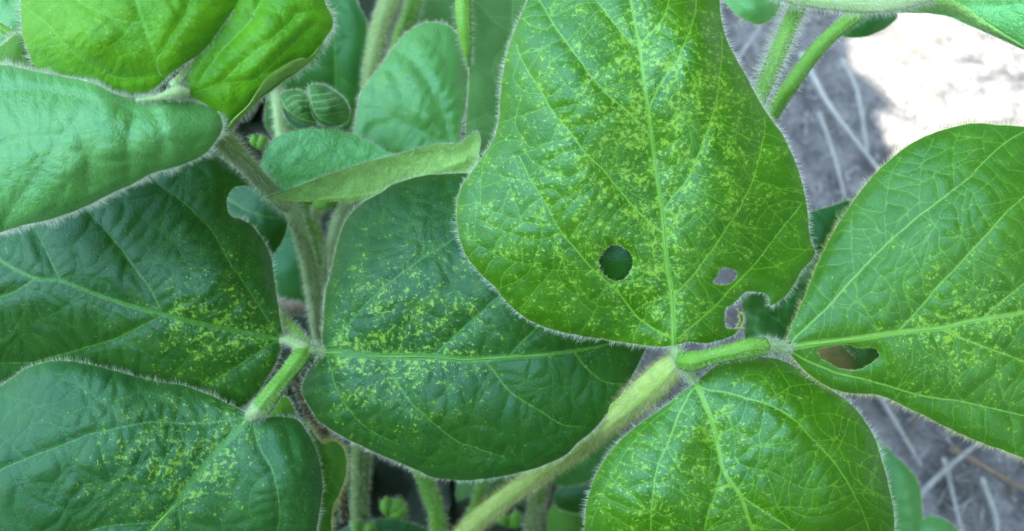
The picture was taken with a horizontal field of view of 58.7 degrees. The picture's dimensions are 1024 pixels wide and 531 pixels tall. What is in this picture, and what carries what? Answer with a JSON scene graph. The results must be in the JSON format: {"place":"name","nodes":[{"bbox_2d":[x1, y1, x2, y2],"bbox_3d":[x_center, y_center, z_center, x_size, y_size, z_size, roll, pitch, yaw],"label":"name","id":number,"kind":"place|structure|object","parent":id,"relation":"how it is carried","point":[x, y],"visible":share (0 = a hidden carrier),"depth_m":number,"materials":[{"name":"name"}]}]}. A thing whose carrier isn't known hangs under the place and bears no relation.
{"place":"outdoors","nodes":[
{"label":"outdoors","id":0,"kind":"place"},
{"bbox_2d":[0,0,21,45],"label":"soybean leaf","id":1,"kind":"object","parent":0,"point":[8,8],"visible":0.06,"depth_m":0.36,"materials":[{"name":"green plant"}]},
{"bbox_2d":[0,148,650,530],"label":"soybean leaf","id":2,"kind":"object","parent":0,"point":[143,337],"visible":0.93,"depth_m":0.34,"materials":[{"name":"green plant"}]},
{"bbox_2d":[263,394,303,423],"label":"soybean leaf","id":3,"kind":"object","parent":2,"relation":"attached to","point":[284,404],"visible":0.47,"depth_m":0.35,"materials":[{"name":"green plant"}]},
{"bbox_2d":[290,372,354,524],"bbox_3d":[-0.091,0.089,0.445,0.016,0.067,0.067,-17,66,-8],"label":"soybean plant","id":4,"kind":"object","parent":2,"relation":"attached to","point":[344,511],"visible":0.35,"depth_m":0.43,"materials":[{"name":"plant"}]},
{"bbox_2d":[302,418,352,530],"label":"soybean leaf","id":5,"kind":"object","parent":2,"relation":"attached to","point":[334,460],"visible":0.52,"depth_m":0.37,"materials":[{"name":"green plant"}]},
{"bbox_2d":[451,0,476,66],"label":"soybean plant","id":6,"kind":"object","parent":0,"point":[462,14],"visible":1,"depth_m":0.37,"materials":[{"name":"green plant"}]},
{"bbox_2d":[459,0,525,160],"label":"soybean leaf","id":7,"kind":"object","parent":6,"relation":"attached to","point":[495,21],"visible":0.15,"depth_m":0.39,"materials":[{"name":"green plant"}]},
{"bbox_2d":[447,0,1023,530],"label":"soybean leaf","id":8,"kind":"object","parent":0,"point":[647,134],"visible":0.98,"depth_m":0.31,"materials":[{"name":"green plant"}]},
{"bbox_2d":[842,345,878,396],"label":"soybean leaf","id":9,"kind":"object","parent":8,"relation":"on","point":[867,356],"visible":0.04,"depth_m":0.35,"materials":[{"name":"green plant"}]},
{"bbox_2d":[817,345,856,395],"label":"ground","id":10,"kind":"structure","parent":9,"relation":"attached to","point":[840,357],"depth_m":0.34,"materials":[{"name":"brown soil"}]},
{"bbox_2d":[868,425,925,530],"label":"soybean leaf","id":11,"kind":"object","parent":8,"relation":"attached to","point":[905,486],"visible":0.52,"depth_m":0.50,"materials":[{"name":"green plant"}]},
{"bbox_2d":[919,514,959,530],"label":"soybean leaf","id":12,"kind":"object","parent":11,"relation":"attached to","point":[932,523],"visible":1,"depth_m":0.50,"materials":[{"name":"green plant"}]},
{"bbox_2d":[526,2,1023,530],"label":"ground","id":13,"kind":"structure","parent":0,"point":[960,60],"depth_m":0.87,"materials":[{"name":"soil"}]},
{"bbox_2d":[128,0,546,530],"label":"foliage","id":14,"kind":"object","parent":13,"relation":"on","point":[386,479],"visible":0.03,"depth_m":0.62,"materials":[{"name":"green plant"}]},
{"bbox_2d":[277,296,309,316],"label":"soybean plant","id":15,"kind":"object","parent":14,"relation":"on","point":[298,307],"visible":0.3,"depth_m":0.56,"materials":[{"name":"plant"}]},
{"bbox_2d":[277,202,324,357],"bbox_3d":[-0.103,0.023,0.479,0.022,0.182,0.059,5,65,2],"label":"soybean stem","id":16,"kind":"object","parent":14,"relation":"on","point":[296,225],"visible":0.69,"depth_m":0.44,"materials":[{"name":"green plant"}]},
{"bbox_2d":[0,0,340,237],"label":"soybean leaf","id":17,"kind":"object","parent":16,"relation":"attached to","point":[79,128],"visible":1,"depth_m":0.28,"materials":[{"name":"green plant"}]},
{"bbox_2d":[0,23,17,37],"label":"soybean plant","id":18,"kind":"object","parent":17,"relation":"on","point":[3,28],"visible":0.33,"depth_m":0.33,"materials":[{"name":"green plant"}]},
{"bbox_2d":[0,27,37,70],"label":"soybean leaf","id":19,"kind":"object","parent":17,"relation":"attached to","point":[13,50],"visible":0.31,"depth_m":0.30,"materials":[{"name":"green plant"}]},
{"bbox_2d":[227,175,288,255],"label":"soybean leaf","id":20,"kind":"object","parent":16,"relation":"attached to","point":[247,202],"visible":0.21,"depth_m":0.42,"materials":[{"name":"green plant"}]},
{"bbox_2d":[246,132,270,149],"bbox_3d":[-0.113,-0.056,0.407,0.012,0.010,0.010,0,65,0],"label":"flower bud","id":21,"kind":"object","parent":16,"relation":"attached to","point":[260,142],"visible":0.92,"depth_m":0.41,"materials":[{"name":"green plant"}]},
{"bbox_2d":[295,202,325,306],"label":"soybean stem","id":22,"kind":"object","parent":16,"relation":"attached to","point":[317,236],"visible":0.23,"depth_m":0.45,"materials":[{"name":"green plant"}]},
{"bbox_2d":[276,82,351,221],"bbox_3d":[-0.084,-0.048,0.408,0.038,0.101,0.022,0,65,0],"label":"unfolding leaf","id":23,"kind":"object","parent":22,"relation":"attached to","point":[324,106],"visible":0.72,"depth_m":0.37,"materials":[{"name":"green plant"}]},
{"bbox_2d":[267,82,291,138],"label":"soybean stem","id":24,"kind":"object","parent":23,"relation":"attached to","point":[279,125],"visible":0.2,"depth_m":0.44,"materials":[{"name":"green plant"}]},
{"bbox_2d":[319,201,361,304],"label":"soybean stem","id":25,"kind":"object","parent":16,"relation":"attached to","point":[338,216],"visible":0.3,"depth_m":0.42,"materials":[{"name":"green plant"}]},
{"bbox_2d":[303,202,337,212],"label":"leaf","id":26,"kind":"object","parent":25,"relation":"attached to","point":[322,206],"visible":0.2,"depth_m":0.41,"materials":[{"name":"green plant"}]},
{"bbox_2d":[258,125,480,201],"bbox_3d":[-0.050,-0.028,0.410,0.110,0.105,0.034,-8,65,-4],"label":"soybean leaf","id":27,"kind":"object","parent":25,"relation":"attached to","point":[312,164],"visible":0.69,"depth_m":0.37,"materials":[{"name":"green plant"}]},
{"bbox_2d":[333,444,372,521],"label":"soybean leaf","id":28,"kind":"object","parent":14,"relation":"on","point":[347,483],"visible":0.18,"depth_m":0.58,"materials":[{"name":"green plant"}]},
{"bbox_2d":[347,441,373,526],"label":"soybean stem","id":29,"kind":"object","parent":14,"relation":"on","point":[360,482],"visible":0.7,"depth_m":0.49,"materials":[{"name":"green plant"}]},
{"bbox_2d":[350,518,377,530],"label":"leaf","id":30,"kind":"object","parent":29,"relation":"attached to","point":[357,525],"visible":1,"depth_m":0.48,"materials":[{"name":"green plant"}]},
{"bbox_2d":[340,515,429,530],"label":"soybean leaf","id":31,"kind":"object","parent":29,"relation":"attached to","point":[387,524],"visible":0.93,"depth_m":0.50,"materials":[{"name":"green plant"}]},
{"bbox_2d":[378,494,409,521],"bbox_3d":[-0.063,0.130,0.487,0.019,0.015,0.016,0,65,0],"label":"flower bud","id":32,"kind":"object","parent":29,"relation":"attached to","point":[394,509],"visible":1,"depth_m":0.48,"materials":[{"name":"green plant"}]},
{"bbox_2d":[353,0,404,201],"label":"soybean plant","id":33,"kind":"object","parent":14,"relation":"on","point":[384,16],"visible":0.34,"depth_m":0.50,"materials":[{"name":"green plant"}]},
{"bbox_2d":[271,226,306,303],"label":"soybean leaf","id":34,"kind":"object","parent":33,"relation":"attached to","point":[287,272],"visible":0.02,"depth_m":0.58,"materials":[{"name":"green plant"}]},
{"bbox_2d":[262,0,368,137],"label":"soybean leaf","id":35,"kind":"object","parent":33,"relation":"attached to","point":[340,68],"visible":0.47,"depth_m":0.50,"materials":[{"name":"green plant"}]},
{"bbox_2d":[384,0,425,59],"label":"soybean plant","id":36,"kind":"object","parent":14,"relation":"on","point":[409,17],"visible":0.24,"depth_m":0.52,"materials":[{"name":"green plant"}]},
{"bbox_2d":[404,0,457,33],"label":"soybean leaf","id":37,"kind":"object","parent":36,"relation":"attached to","point":[433,11],"visible":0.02,"depth_m":0.54,"materials":[{"name":"green plant"}]},
{"bbox_2d":[350,18,468,154],"bbox_3d":[-0.040,-0.059,0.442,0.068,0.112,0.071,0,65,0],"label":"soybean leaf","id":38,"kind":"object","parent":14,"relation":"on","point":[413,93],"visible":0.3,"depth_m":0.39,"materials":[{"name":"green plant"}]},
{"bbox_2d":[407,468,451,530],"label":"soybean stem","id":39,"kind":"object","parent":14,"relation":"on","point":[431,496],"visible":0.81,"depth_m":0.47,"materials":[{"name":"green plant"}]},
{"bbox_2d":[459,479,490,522],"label":"soybean stem","id":40,"kind":"object","parent":14,"relation":"on","point":[479,493],"visible":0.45,"depth_m":0.48,"materials":[{"name":"green plant"}]},
{"bbox_2d":[454,471,529,507],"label":"soybean leaf","id":41,"kind":"object","parent":14,"relation":"on","point":[464,489],"visible":0.28,"depth_m":0.60,"materials":[{"name":"green plant"}]},
{"bbox_2d":[519,478,552,530],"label":"soybean stem","id":42,"kind":"object","parent":14,"relation":"on","point":[537,503],"visible":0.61,"depth_m":0.50,"materials":[{"name":"green plant"}]},
{"bbox_2d":[496,509,524,529],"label":"flower bud","id":43,"kind":"object","parent":42,"relation":"attached to","point":[513,519],"visible":0.88,"depth_m":0.51,"materials":[{"name":"green plant"}]},
{"bbox_2d":[551,479,592,515],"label":"soybean leaf","id":44,"kind":"object","parent":42,"relation":"attached to","point":[568,499],"visible":0.27,"depth_m":0.54,"materials":[{"name":"green plant"}]},
{"bbox_2d":[551,432,622,488],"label":"soybean leaf","id":45,"kind":"object","parent":42,"relation":"attached to","point":[581,473],"visible":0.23,"depth_m":0.50,"materials":[{"name":"green dark leaf"}]},
{"bbox_2d":[543,502,584,530],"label":"soybean leaf","id":46,"kind":"object","parent":14,"relation":"on","point":[559,520],"visible":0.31,"depth_m":0.56,"materials":[{"name":"green plant"}]},
{"bbox_2d":[736,24,762,61],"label":"dry stalk","id":47,"kind":"object","parent":13,"relation":"on","point":[743,51],"visible":0.59,"depth_m":0.87,"materials":[{"name":"plant"}]},
{"bbox_2d":[524,0,1016,530],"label":"straw litter","id":48,"kind":"object","parent":13,"relation":"on","point":[808,86],"visible":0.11,"depth_m":0.83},
{"bbox_2d":[817,111,846,199],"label":"dry stalk","id":49,"kind":"object","parent":13,"relation":"on","point":[824,126],"visible":0.99,"depth_m":0.82,"materials":[{"name":"plant"}]},
{"bbox_2d":[798,50,877,169],"bbox_3d":[0.304,-0.132,0.835,0.010,0.012,0.168,-20,67,-9],"label":"dry stalk","id":50,"kind":"object","parent":13,"relation":"on","point":[823,95],"visible":0.7,"depth_m":0.84,"materials":[{"name":"plant"}]},
{"bbox_2d":[841,58,868,152],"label":"dry stalk","id":51,"kind":"object","parent":13,"relation":"on","point":[849,73],"visible":1,"depth_m":0.85,"materials":[{"name":"plant"}]},
{"bbox_2d":[728,13,1014,500],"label":"straw litter","id":52,"kind":"object","parent":13,"relation":"on","point":[915,421],"visible":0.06,"depth_m":0.72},
{"bbox_2d":[877,395,921,465],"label":"dry stalk","id":53,"kind":"object","parent":13,"relation":"on","point":[886,406],"visible":0.94,"depth_m":0.71,"materials":[{"name":"plant"}]},
{"bbox_2d":[920,441,980,498],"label":"dry stalk","id":54,"kind":"object","parent":13,"relation":"on","point":[931,483],"visible":0.7,"depth_m":0.69,"materials":[{"name":"plant"}]},
{"bbox_2d":[941,457,963,530],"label":"dry stalk","id":55,"kind":"object","parent":13,"relation":"on","point":[950,485],"visible":1,"depth_m":0.69,"materials":[{"name":"plant"}]},
{"bbox_2d":[948,445,1023,491],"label":"dry stalk","id":56,"kind":"object","parent":13,"relation":"on","point":[968,458],"visible":1,"depth_m":0.70,"materials":[{"name":"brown plant"}]},
{"bbox_2d":[979,477,999,530],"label":"dry stalk","id":57,"kind":"object","parent":13,"relation":"on","point":[987,491],"visible":1,"depth_m":0.69,"materials":[{"name":"plant"}]},
{"bbox_2d":[750,2,815,111],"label":"soybean stem","id":58,"kind":"object","parent":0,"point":[780,46],"visible":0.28,"depth_m":0.33,"materials":[{"name":"green plant"}]},
{"bbox_2d":[738,259,815,355],"bbox_3d":[0.117,0.016,0.379,0.049,0.029,0.041,0,65,0],"label":"soybean leaf","id":59,"kind":"object","parent":58,"relation":"attached to","point":[762,317],"visible":0.26,"depth_m":0.37,"materials":[{"name":"dark green leaf"}]},
{"bbox_2d":[808,196,852,264],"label":"soybean leaf","id":60,"kind":"object","parent":58,"relation":"attached to","point":[824,219],"visible":0.19,"depth_m":0.40,"materials":[{"name":"green plant"}]},
{"bbox_2d":[766,0,1023,49],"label":"soybean leaf","id":61,"kind":"object","parent":58,"relation":"attached to","point":[1003,20],"visible":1,"depth_m":0.32,"materials":[{"name":"green plant"}]},
{"bbox_2d":[766,12,873,126],"bbox_3d":[0.132,-0.082,0.399,0.062,0.088,0.014,-38,70,-16],"label":"soybean stem","id":62,"kind":"object","parent":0,"point":[821,44],"visible":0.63,"depth_m":0.38,"materials":[{"name":"green plant"}]},
{"bbox_2d":[720,0,782,27],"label":"soybean leaf","id":63,"kind":"object","parent":62,"relation":"attached to","point":[754,12],"visible":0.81,"depth_m":0.41,"materials":[{"name":"green plant"}]},
{"bbox_2d":[838,13,899,41],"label":"soybean leaf","id":64,"kind":"object","parent":62,"relation":"hanging from","point":[871,27],"visible":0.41,"depth_m":0.40,"materials":[{"name":"green plant"}]}
]}

